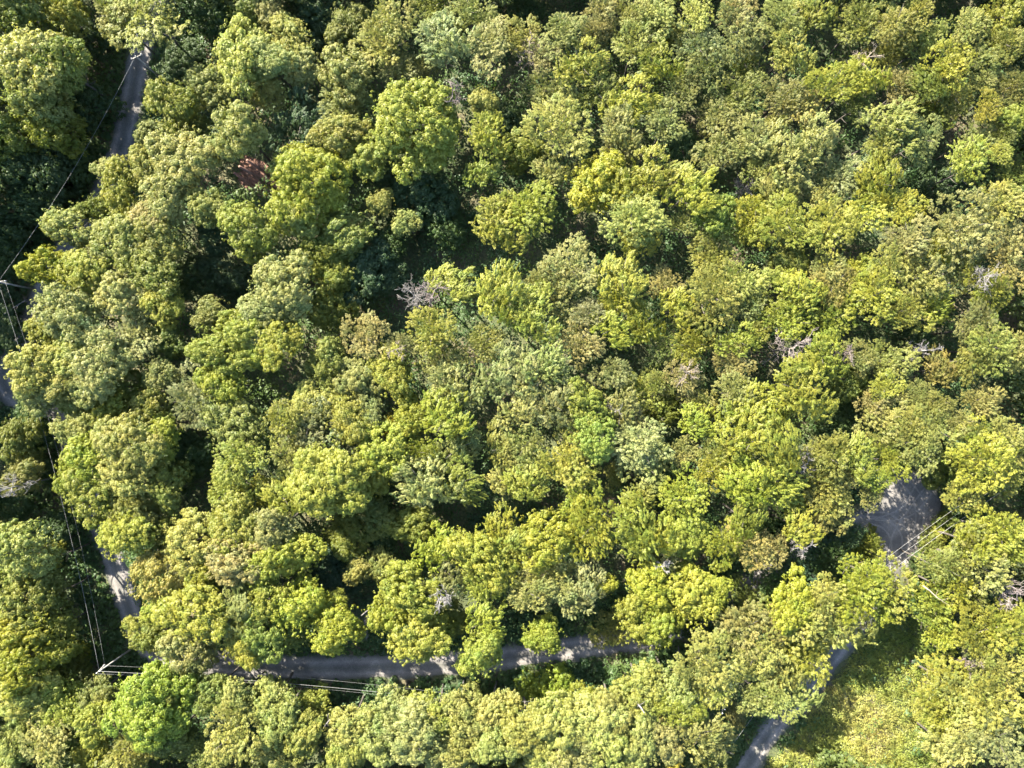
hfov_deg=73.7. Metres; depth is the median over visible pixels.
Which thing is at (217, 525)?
broadleaf tree
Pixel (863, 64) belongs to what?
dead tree
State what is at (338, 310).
broadleaf tree
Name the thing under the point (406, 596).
broadleaf tree
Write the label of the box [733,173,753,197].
dead tree
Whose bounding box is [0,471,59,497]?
dead tree
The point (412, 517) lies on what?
broadleaf tree
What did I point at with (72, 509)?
power line
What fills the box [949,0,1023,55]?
fine leaved tree
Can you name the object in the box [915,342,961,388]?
windswept tree
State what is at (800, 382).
windswept tree
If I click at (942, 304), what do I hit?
windswept tree
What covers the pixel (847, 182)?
fine leaved tree
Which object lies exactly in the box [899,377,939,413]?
fine leaved tree
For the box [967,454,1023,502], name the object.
fine leaved tree
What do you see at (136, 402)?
broadleaf tree
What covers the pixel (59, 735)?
fine leaved tree
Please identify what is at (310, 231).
broadleaf tree
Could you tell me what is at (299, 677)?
power line
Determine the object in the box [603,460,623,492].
fine leaved tree
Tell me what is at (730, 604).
fine leaved tree
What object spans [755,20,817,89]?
windswept tree
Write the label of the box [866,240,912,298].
fine leaved tree
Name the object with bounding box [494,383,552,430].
windswept tree
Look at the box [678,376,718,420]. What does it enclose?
fine leaved tree
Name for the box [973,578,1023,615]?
dead tree
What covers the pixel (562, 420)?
windswept tree
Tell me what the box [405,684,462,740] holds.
broadleaf tree
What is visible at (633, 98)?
windswept tree
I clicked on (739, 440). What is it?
windswept tree
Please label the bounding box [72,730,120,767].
broadleaf tree
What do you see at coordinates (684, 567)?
broadleaf tree
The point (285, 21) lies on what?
broadleaf tree
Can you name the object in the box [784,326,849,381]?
windswept tree
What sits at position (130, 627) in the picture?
broadleaf tree
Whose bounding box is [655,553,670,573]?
dead tree
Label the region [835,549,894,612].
fine leaved tree
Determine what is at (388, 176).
broadleaf tree
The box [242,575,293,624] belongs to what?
broadleaf tree
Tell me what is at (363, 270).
broadleaf tree
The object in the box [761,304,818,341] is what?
fine leaved tree
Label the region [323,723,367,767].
broadleaf tree
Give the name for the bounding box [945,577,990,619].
fine leaved tree
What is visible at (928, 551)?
bush
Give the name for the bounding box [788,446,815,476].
dead tree
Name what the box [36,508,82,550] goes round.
broadleaf tree
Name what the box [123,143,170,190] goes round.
broadleaf tree
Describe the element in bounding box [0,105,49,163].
broadleaf tree
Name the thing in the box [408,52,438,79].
fine leaved tree
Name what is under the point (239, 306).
broadleaf tree
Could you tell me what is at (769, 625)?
fine leaved tree
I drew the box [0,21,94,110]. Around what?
broadleaf tree
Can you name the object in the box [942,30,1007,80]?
fine leaved tree
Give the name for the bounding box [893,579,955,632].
fine leaved tree
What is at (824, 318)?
fine leaved tree
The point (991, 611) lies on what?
fine leaved tree
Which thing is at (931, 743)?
fine leaved tree
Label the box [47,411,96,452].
broadleaf tree
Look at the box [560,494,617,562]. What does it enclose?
fine leaved tree
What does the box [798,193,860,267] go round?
fine leaved tree
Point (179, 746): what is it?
broadleaf tree
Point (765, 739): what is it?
side road
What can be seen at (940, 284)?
fine leaved tree
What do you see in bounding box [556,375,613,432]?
broadleaf tree
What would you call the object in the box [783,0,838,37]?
windswept tree
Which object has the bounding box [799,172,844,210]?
fine leaved tree
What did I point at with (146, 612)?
broadleaf tree
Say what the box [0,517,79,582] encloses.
broadleaf tree
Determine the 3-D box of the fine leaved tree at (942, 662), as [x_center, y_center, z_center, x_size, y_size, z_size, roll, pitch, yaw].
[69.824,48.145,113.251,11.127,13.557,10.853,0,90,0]
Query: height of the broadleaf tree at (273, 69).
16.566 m
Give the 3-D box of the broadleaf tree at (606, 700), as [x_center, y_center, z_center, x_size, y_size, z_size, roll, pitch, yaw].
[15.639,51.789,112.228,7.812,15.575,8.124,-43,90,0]
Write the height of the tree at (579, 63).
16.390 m
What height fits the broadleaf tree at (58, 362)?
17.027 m
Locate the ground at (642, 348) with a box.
[0,0,1023,767]
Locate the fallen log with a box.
[923,585,947,600]
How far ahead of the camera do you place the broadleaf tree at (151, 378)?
107.38 m
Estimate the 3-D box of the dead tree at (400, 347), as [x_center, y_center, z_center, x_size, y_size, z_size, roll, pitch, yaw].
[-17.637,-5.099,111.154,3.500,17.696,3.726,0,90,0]
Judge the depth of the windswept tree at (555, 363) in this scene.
103.07 m
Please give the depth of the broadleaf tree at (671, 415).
111.74 m
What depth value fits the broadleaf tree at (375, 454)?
105.39 m
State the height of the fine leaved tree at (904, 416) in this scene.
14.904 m
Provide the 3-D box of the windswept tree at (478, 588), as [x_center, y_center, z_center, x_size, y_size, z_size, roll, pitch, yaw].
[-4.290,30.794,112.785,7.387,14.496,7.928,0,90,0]
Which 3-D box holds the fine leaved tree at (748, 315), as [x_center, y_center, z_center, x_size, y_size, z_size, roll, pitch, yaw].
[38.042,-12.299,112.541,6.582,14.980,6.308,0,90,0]
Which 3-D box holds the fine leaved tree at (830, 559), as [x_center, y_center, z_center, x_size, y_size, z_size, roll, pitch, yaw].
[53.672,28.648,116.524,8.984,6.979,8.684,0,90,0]
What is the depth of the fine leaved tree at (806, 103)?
106.92 m
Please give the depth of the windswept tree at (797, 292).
104.91 m
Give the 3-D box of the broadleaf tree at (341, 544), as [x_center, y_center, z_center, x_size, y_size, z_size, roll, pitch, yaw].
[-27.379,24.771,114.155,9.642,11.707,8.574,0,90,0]
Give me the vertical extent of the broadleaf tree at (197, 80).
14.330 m
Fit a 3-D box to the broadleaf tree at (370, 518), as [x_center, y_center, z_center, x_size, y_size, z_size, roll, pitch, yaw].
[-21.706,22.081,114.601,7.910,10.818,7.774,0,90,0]
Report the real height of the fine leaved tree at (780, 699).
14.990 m
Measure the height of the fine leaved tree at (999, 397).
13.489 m
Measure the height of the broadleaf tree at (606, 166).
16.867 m
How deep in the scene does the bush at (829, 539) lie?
115.56 m
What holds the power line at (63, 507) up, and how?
attached to the utility pole at (3, 282)
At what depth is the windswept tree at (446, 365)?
106.36 m
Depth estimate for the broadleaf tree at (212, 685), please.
107.22 m
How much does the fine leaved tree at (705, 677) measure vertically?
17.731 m
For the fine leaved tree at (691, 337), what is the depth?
107.19 m
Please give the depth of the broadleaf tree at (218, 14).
111.78 m
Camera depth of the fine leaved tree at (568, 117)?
105.41 m
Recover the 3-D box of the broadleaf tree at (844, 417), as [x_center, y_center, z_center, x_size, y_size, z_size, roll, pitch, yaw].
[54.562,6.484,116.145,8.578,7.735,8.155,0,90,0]
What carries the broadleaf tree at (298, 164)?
on the ground at (642, 348)
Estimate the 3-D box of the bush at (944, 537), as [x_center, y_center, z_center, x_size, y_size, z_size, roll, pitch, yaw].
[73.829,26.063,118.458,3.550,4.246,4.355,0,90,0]
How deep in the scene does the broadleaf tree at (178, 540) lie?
106.04 m
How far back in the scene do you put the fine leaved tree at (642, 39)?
105.94 m
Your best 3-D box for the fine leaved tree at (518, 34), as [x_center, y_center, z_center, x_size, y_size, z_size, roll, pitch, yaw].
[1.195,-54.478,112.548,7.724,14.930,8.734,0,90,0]
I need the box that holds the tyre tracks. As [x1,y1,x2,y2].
[866,479,932,569]
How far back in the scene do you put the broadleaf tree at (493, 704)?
106.43 m
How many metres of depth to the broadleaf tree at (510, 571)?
106.69 m
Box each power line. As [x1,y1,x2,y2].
[0,57,134,278]
[0,289,98,667]
[7,288,104,663]
[101,671,435,698]
[124,666,441,692]
[870,491,1001,586]
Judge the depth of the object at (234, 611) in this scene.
105.64 m
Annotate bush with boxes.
[72,639,92,662]
[586,609,631,648]
[802,520,844,557]
[834,522,885,564]
[906,550,932,580]
[917,525,944,559]
[927,524,949,544]
[930,510,961,532]
[941,495,971,519]
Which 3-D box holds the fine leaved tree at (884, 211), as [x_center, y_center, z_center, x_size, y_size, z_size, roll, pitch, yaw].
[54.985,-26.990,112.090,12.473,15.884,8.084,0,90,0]
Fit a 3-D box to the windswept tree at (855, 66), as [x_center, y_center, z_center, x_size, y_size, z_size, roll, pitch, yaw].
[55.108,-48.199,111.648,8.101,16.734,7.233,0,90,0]
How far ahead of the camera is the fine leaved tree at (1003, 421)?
106.80 m
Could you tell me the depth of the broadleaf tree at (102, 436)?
103.52 m
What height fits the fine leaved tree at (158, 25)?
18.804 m
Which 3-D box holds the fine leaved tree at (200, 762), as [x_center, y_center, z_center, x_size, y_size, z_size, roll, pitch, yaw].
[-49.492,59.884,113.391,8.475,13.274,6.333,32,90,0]
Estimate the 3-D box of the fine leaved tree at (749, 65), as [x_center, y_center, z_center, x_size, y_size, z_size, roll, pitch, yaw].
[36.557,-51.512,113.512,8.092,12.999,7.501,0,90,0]
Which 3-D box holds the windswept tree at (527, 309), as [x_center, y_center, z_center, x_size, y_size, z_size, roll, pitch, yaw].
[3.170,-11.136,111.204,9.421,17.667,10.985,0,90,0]
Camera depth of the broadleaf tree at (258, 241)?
104.91 m
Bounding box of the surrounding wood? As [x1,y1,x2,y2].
[0,0,1023,767]
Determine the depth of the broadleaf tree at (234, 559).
104.75 m
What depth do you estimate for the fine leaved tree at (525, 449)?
106.49 m
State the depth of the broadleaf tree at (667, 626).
107.86 m
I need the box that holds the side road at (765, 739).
[736,568,900,767]
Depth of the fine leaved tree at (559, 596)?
107.79 m
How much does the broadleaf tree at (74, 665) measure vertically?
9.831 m
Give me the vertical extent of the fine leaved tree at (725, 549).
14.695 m
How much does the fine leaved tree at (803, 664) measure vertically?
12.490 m
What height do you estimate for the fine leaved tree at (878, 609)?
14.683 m
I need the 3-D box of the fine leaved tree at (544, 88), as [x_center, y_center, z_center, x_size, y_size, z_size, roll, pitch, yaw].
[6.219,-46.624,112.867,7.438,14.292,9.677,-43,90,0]
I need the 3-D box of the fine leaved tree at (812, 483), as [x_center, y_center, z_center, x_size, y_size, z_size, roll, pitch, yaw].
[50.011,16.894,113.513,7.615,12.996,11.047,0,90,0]
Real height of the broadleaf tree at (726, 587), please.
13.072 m
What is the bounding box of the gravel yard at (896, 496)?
[862,469,941,574]
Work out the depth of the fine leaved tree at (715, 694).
106.75 m
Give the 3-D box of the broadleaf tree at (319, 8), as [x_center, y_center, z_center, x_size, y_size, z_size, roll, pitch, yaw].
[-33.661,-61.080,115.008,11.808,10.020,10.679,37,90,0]
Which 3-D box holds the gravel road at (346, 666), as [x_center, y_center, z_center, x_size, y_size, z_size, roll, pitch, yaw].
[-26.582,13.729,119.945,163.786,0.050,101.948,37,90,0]
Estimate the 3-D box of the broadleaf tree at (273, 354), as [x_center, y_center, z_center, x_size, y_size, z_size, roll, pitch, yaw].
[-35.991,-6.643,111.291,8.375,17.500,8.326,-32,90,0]
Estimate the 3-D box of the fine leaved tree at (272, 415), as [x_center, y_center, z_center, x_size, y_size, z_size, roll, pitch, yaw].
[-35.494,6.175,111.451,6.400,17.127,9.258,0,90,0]
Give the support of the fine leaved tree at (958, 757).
on the ground at (642, 348)
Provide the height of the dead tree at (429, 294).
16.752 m
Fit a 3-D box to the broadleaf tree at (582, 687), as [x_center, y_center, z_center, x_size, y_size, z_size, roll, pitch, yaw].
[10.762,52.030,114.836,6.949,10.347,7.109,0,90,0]
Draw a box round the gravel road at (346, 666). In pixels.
[0,0,879,681]
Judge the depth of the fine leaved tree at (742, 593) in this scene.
114.73 m
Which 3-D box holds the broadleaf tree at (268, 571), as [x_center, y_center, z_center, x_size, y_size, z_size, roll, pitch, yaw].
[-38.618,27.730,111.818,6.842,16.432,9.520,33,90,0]
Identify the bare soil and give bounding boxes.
[237,155,279,197]
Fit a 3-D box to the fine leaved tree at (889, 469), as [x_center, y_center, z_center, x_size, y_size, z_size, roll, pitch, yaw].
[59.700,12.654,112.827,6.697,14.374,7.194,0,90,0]
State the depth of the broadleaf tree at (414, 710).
105.33 m
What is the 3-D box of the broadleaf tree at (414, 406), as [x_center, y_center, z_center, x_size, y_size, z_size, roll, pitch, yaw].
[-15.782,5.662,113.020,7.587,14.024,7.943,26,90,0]
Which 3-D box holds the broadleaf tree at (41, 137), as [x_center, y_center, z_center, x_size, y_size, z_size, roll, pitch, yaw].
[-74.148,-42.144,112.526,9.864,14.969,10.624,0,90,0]
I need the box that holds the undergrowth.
[0,0,1023,767]
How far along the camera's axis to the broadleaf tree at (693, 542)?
107.17 m
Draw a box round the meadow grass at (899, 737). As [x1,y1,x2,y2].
[767,613,972,767]
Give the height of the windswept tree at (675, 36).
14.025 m
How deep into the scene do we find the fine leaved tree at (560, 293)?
106.84 m
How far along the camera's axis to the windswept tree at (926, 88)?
105.79 m
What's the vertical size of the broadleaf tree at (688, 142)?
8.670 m
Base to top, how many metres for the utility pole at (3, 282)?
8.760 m
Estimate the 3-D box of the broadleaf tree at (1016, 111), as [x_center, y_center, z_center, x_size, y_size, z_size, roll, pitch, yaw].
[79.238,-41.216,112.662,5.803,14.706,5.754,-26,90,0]
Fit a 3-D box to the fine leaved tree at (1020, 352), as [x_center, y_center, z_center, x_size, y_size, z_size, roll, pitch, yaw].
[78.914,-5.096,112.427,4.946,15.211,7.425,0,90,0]
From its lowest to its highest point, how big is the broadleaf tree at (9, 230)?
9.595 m
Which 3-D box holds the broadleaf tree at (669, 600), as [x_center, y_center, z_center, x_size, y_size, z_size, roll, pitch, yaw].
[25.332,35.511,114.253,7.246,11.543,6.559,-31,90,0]
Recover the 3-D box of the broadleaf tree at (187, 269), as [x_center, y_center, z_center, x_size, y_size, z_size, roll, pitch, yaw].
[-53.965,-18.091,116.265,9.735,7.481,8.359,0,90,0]
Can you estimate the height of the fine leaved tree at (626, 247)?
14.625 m
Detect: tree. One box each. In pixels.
[0,0,56,38]
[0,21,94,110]
[0,73,78,137]
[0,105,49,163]
[0,144,48,195]
[0,182,62,230]
[0,212,48,259]
[0,234,36,280]
[0,284,24,329]
[0,315,30,354]
[0,414,55,465]
[0,457,51,497]
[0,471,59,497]
[0,481,46,526]
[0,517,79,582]
[0,553,57,590]
[0,569,69,635]
[0,600,74,651]
[0,626,72,702]
[0,669,64,723]
[0,712,56,767]
[1,340,60,397]
[11,143,94,209]
[12,369,68,417]
[12,399,46,421]
[13,244,88,290]
[13,413,56,450]
[16,96,89,158]
[16,705,76,767]
[20,448,58,483]
[22,307,94,344]
[22,621,86,673]
[23,188,76,235]
[26,35,116,105]
[26,279,119,346]
[28,539,90,578]
[29,563,89,619]
[30,673,92,731]
[34,608,92,648]
[35,725,91,767]
[36,201,111,251]
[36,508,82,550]
[40,0,110,51]
[41,335,94,379]
[42,364,78,404]
[44,649,92,696]
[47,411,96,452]
[49,449,95,496]
[51,132,103,184]
[53,244,110,295]
[53,388,85,416]
[54,58,86,97]
[55,16,110,62]
[60,464,116,530]
[61,429,117,486]
[62,325,149,404]
[65,363,131,410]
[68,699,115,748]
[72,80,128,134]
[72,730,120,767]
[73,670,129,718]
[74,191,111,225]
[82,386,128,425]
[83,245,114,269]
[89,154,132,185]
[89,206,153,269]
[90,409,166,481]
[90,443,156,499]
[91,263,164,320]
[93,0,158,56]
[95,503,156,561]
[97,154,143,218]
[100,655,208,753]
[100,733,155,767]
[103,497,160,547]
[104,0,193,54]
[104,478,155,519]
[108,363,149,412]
[113,240,181,300]
[114,305,176,362]
[121,384,177,428]
[121,612,155,646]
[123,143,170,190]
[125,543,186,606]
[126,198,189,235]
[128,622,174,654]
[129,210,192,270]
[132,115,175,150]
[136,410,192,460]
[138,284,194,330]
[139,173,193,226]
[139,589,183,625]
[140,355,193,392]
[142,73,209,133]
[142,318,191,359]
[142,458,195,512]
[142,504,184,557]
[143,122,223,195]
[150,574,230,645]
[151,705,205,764]
[153,617,219,676]
[158,34,219,85]
[160,421,202,475]
[160,507,212,576]
[164,656,211,711]
[165,358,225,430]
[167,108,214,139]
[167,253,217,301]
[167,434,214,489]
[181,59,231,113]
[184,308,265,375]
[184,556,227,591]
[185,184,230,228]
[185,737,231,767]
[187,0,236,46]
[187,294,232,334]
[191,664,240,717]
[192,219,231,259]
[192,363,256,408]
[194,251,251,297]
[196,391,267,459]
[198,490,261,565]
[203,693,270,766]
[204,534,265,586]
[207,471,264,508]
[208,99,272,162]
[210,12,272,99]
[210,436,273,486]
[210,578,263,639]
[215,198,280,264]
[216,617,272,671]
[218,670,265,725]
[223,304,271,365]
[226,0,270,39]
[233,293,291,348]
[235,612,291,663]
[239,279,297,327]
[240,473,287,508]
[241,540,290,591]
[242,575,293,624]
[243,34,298,89]
[243,672,299,726]
[245,505,299,552]
[246,77,287,117]
[246,248,313,323]
[252,0,283,27]
[253,314,307,372]
[253,688,303,753]
[253,721,307,767]
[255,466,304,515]
[256,5,290,39]
[262,395,302,453]
[264,140,357,236]
[266,187,327,241]
[266,571,330,637]
[266,620,310,654]
[268,9,314,63]
[268,83,331,152]
[270,428,307,475]
[275,391,342,450]
[277,532,327,576]
[279,707,328,763]
[280,0,345,54]
[284,46,323,97]
[284,434,373,520]
[286,378,336,425]
[299,230,341,270]
[299,247,356,293]
[299,682,332,724]
[303,332,352,390]
[305,111,374,157]
[305,201,379,262]
[306,595,367,657]
[307,285,360,333]
[309,541,361,594]
[316,42,378,110]
[317,86,374,127]
[318,513,372,561]
[321,390,372,445]
[322,0,370,54]
[323,694,373,750]
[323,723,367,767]
[324,587,348,605]
[331,354,384,405]
[339,309,391,363]
[342,129,392,183]
[342,235,399,309]
[342,555,373,585]
[348,19,412,80]
[348,701,404,767]
[353,418,412,477]
[357,394,385,434]
[357,496,400,541]
[359,616,368,639]
[360,0,418,67]
[360,459,394,497]
[360,491,392,517]
[363,75,466,185]
[365,187,395,215]
[365,339,416,405]
[365,515,399,551]
[365,545,398,583]
[366,216,413,270]
[366,592,410,637]
[371,154,410,194]
[371,680,416,742]
[372,261,412,301]
[373,559,445,620]
[374,692,448,766]
[377,49,416,83]
[379,608,452,666]
[381,412,397,439]
[381,503,441,546]
[386,331,420,356]
[386,341,410,362]
[389,163,459,229]
[390,445,468,507]
[391,208,422,237]
[392,391,438,441]
[395,275,428,309]
[398,436,438,472]
[405,305,458,359]
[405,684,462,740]
[406,0,449,32]
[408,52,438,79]
[408,332,462,379]
[410,517,458,572]
[412,8,486,78]
[416,273,450,306]
[417,556,471,611]
[419,731,468,767]
[420,202,467,252]
[420,378,476,442]
[420,607,457,657]
[424,262,478,302]
[427,351,484,409]
[429,597,470,639]
[430,571,453,611]
[432,420,483,473]
[437,678,484,745]
[439,722,489,767]
[441,524,508,586]
[443,79,468,119]
[444,0,498,48]
[444,449,488,506]
[453,626,502,682]
[457,322,506,371]
[462,148,502,191]
[462,552,507,602]
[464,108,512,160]
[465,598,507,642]
[467,14,509,88]
[467,85,499,115]
[468,189,532,255]
[470,680,522,742]
[470,716,522,766]
[471,339,529,402]
[475,258,525,326]
[481,545,525,594]
[482,497,527,554]
[484,101,525,143]
[484,463,524,494]
[486,417,521,471]
[491,697,554,757]
[492,524,546,556]
[493,177,558,238]
[494,343,551,400]
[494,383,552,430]
[495,132,549,175]
[496,14,541,73]
[498,455,549,501]
[500,426,545,476]
[505,277,562,346]
[505,565,556,614]
[506,0,545,29]
[511,87,594,159]
[513,660,576,710]
[515,28,541,89]
[515,555,576,588]
[516,340,570,398]
[517,262,586,321]
[518,66,577,119]
[519,503,581,575]
[521,364,581,429]
[521,611,566,655]
[522,731,569,767]
[525,39,566,92]
[527,688,593,758]
[528,151,574,190]
[532,231,600,292]
[533,426,601,490]
[537,11,587,71]
[545,706,606,767]
[546,568,581,613]
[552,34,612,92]
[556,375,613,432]
[557,679,596,710]
[558,315,605,370]
[559,559,606,620]
[560,463,604,527]
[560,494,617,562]
[561,688,628,757]
[562,295,608,333]
[564,148,626,214]
[566,409,618,464]
[572,70,621,122]
[574,19,616,52]
[580,0,619,51]
[586,356,637,389]
[587,719,633,767]
[588,309,635,350]
[588,567,619,595]
[590,249,649,299]
[591,678,635,735]
[596,383,645,436]
[597,72,663,125]
[597,101,642,155]
[597,280,637,316]
[598,128,642,171]
[598,192,671,247]
[599,403,622,421]
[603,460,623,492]
[608,15,668,75]
[609,416,675,473]
[609,657,667,718]
[611,141,685,204]
[611,490,678,562]
[611,588,657,647]
[614,0,649,54]
[615,428,675,493]
[617,210,663,268]
[617,368,666,413]
[620,483,658,519]
[621,706,661,767]
[624,299,667,344]
[625,552,674,614]
[627,686,661,740]
[633,457,684,508]
[634,0,675,48]
[634,518,681,557]
[635,38,686,97]
[637,605,685,650]
[638,711,689,765]
[640,365,676,400]
[642,390,684,429]
[644,94,688,144]
[644,553,680,579]
[646,262,686,300]
[647,319,685,367]
[648,586,679,615]
[650,17,690,65]
[651,505,710,562]
[651,655,696,718]
[652,677,708,728]
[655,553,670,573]
[656,460,709,532]
[658,286,697,330]
[659,162,723,216]
[659,435,701,470]
[660,127,706,168]
[662,71,704,120]
[662,358,702,398]
[662,758,684,767]
[664,201,698,237]
[664,567,728,628]
[669,20,728,82]
[669,326,718,367]
[671,358,702,385]
[671,627,747,691]
[672,559,697,583]
[673,609,713,639]
[674,0,714,55]
[675,696,734,762]
[677,397,718,441]
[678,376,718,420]
[681,258,742,337]
[684,46,729,99]
[684,131,739,175]
[686,221,732,273]
[686,241,735,295]
[690,660,743,710]
[691,193,737,238]
[691,426,732,474]
[691,440,737,492]
[691,718,737,767]
[695,92,745,142]
[697,515,746,571]
[699,570,733,608]
[704,594,744,634]
[705,70,772,125]
[711,342,757,376]
[711,370,757,418]
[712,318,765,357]
[712,600,771,662]
[712,616,757,649]
[713,40,765,92]
[714,0,774,67]
[714,377,772,434]
[714,399,784,470]
[714,450,776,506]
[716,0,759,39]
[720,490,768,541]
[722,698,747,730]
[723,112,775,166]
[723,260,768,305]
[723,518,776,573]
[726,193,778,249]
[726,572,771,621]
[726,623,780,681]
[729,288,772,323]
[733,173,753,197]
[734,148,777,193]
[734,313,775,348]
[735,671,779,716]
[744,290,794,332]
[745,560,793,601]
[748,184,824,250]
[748,380,804,427]
[749,603,784,643]
[751,405,805,475]
[752,0,804,64]
[753,113,793,152]
[753,265,787,288]
[753,448,809,514]
[754,639,805,696]
[754,677,805,724]
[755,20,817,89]
[755,73,809,124]
[755,531,788,572]
[758,159,806,215]
[758,327,818,366]
[759,117,816,190]
[759,348,839,423]
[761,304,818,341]
[763,235,812,288]
[764,266,828,312]
[767,562,818,641]
[770,589,829,665]
[771,495,825,549]
[772,525,807,566]
[775,530,816,558]
[777,630,832,695]
[778,663,825,717]
[782,88,824,130]
[782,542,823,589]
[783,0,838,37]
[783,571,851,615]
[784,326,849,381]
[785,108,840,165]
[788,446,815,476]
[793,60,856,119]
[795,295,857,340]
[796,454,849,523]
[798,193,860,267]
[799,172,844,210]
[800,428,853,482]
[805,532,855,577]
[806,250,854,289]
[806,400,861,444]
[807,496,849,535]
[808,264,856,312]
[810,473,858,527]
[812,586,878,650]
[814,153,873,199]
[820,0,898,61]
[821,189,900,237]
[822,52,894,111]
[823,86,875,131]
[823,344,855,364]
[823,431,877,484]
[825,42,884,97]
[826,361,871,403]
[832,519,867,553]
[833,571,895,628]
[834,337,880,379]
[835,461,859,490]
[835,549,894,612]
[837,251,873,286]
[838,260,902,326]
[840,480,884,513]
[841,149,903,206]
[841,466,892,492]
[845,95,925,159]
[850,368,907,403]
[851,380,894,421]
[851,388,915,453]
[855,133,901,169]
[859,64,922,119]
[861,4,923,57]
[861,41,900,73]
[862,211,936,257]
[862,292,937,333]
[862,337,922,386]
[863,187,929,226]
[864,416,921,464]
[864,551,924,624]
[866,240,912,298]
[871,0,935,55]
[871,443,912,484]
[876,19,926,68]
[879,62,952,120]
[882,341,943,362]
[883,403,927,446]
[888,113,943,171]
[891,319,938,356]
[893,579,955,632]
[895,247,946,308]
[895,277,955,326]
[896,17,949,66]
[898,33,977,101]
[898,160,972,215]
[898,419,942,477]
[898,547,967,583]
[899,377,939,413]
[902,609,963,658]
[907,401,961,452]
[908,186,1006,272]
[908,652,980,717]
[913,390,957,420]
[913,689,966,734]
[915,96,958,138]
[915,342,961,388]
[915,699,1015,767]
[916,6,993,67]
[916,566,978,613]
[916,722,975,767]
[919,406,977,437]
[920,134,992,199]
[921,449,967,492]
[922,63,974,118]
[923,661,1004,728]
[926,227,961,265]
[928,335,996,386]
[928,518,1016,605]
[930,643,983,674]
[931,296,999,356]
[935,68,998,113]
[935,86,1004,138]
[935,111,1005,160]
[935,247,983,296]
[935,413,1022,496]
[936,518,1000,575]
[938,313,1018,377]
[938,665,1023,734]
[939,380,1009,418]
[939,463,985,513]
[940,263,1013,314]
[941,421,996,459]
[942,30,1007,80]
[944,139,1014,178]
[944,178,1023,232]
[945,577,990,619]
[945,698,1023,767]
[948,260,1004,295]
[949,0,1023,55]
[950,594,1023,663]
[952,19,1023,80]
[956,637,996,671]
[957,241,1023,294]
[959,66,1023,118]
[960,502,1023,563]
[960,647,1023,699]
[961,214,1023,269]
[961,329,1023,374]
[963,214,1016,259]
[966,101,1023,145]
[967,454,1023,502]
[969,599,1023,656]
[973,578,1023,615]
[976,414,1023,467]
[984,532,1023,567]
[987,154,1023,199]
[990,121,1018,149]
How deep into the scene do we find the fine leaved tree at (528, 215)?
105.43 m
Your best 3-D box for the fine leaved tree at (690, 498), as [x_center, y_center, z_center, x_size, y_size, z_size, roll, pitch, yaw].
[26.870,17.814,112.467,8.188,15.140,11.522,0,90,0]
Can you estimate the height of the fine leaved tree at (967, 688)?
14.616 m
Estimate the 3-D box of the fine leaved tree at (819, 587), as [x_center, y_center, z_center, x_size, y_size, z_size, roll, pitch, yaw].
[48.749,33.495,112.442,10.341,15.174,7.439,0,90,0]
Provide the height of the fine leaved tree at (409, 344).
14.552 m
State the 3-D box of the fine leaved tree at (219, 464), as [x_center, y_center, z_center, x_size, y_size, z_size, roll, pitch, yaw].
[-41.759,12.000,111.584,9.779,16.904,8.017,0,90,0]
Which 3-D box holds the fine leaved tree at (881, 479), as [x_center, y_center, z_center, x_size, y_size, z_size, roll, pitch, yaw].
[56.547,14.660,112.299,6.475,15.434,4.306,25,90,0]
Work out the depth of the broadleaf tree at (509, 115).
112.67 m
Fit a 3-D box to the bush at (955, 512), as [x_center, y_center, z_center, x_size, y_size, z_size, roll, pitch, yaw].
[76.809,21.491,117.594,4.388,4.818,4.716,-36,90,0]
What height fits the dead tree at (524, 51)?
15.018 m
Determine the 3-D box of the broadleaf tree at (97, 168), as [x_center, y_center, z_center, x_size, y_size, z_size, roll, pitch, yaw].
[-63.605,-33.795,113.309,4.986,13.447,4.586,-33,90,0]
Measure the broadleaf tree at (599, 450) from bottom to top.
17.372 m
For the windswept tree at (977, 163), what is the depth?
105.12 m
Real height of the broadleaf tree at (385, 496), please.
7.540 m
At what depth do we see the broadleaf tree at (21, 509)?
114.96 m
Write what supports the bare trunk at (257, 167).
on the bare soil
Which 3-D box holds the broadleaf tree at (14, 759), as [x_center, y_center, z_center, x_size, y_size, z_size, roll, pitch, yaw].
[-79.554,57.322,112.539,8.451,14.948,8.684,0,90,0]
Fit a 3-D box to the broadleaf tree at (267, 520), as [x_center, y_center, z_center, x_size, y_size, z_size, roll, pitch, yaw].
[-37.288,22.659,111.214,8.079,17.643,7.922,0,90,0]
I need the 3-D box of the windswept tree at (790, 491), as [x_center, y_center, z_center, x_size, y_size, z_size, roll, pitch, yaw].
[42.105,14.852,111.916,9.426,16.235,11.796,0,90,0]
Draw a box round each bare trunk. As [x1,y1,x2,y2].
[233,172,271,197]
[238,165,278,191]
[246,159,276,182]
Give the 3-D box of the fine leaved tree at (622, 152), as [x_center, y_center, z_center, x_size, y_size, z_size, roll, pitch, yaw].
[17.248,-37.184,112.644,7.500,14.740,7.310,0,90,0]
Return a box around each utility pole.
[0,280,35,289]
[96,647,134,673]
[131,54,162,79]
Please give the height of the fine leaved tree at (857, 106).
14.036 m
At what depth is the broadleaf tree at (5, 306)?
115.42 m
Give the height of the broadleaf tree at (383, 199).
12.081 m
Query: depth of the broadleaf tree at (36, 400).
105.66 m
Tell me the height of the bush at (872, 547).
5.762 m
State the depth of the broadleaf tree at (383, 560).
111.39 m
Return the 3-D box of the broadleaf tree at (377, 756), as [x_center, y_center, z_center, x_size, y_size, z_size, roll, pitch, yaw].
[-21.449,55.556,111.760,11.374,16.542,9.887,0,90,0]
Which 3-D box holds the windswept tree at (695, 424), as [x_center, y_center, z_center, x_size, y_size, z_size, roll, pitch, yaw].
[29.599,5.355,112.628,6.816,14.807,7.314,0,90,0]
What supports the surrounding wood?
on the ground at (642, 348)

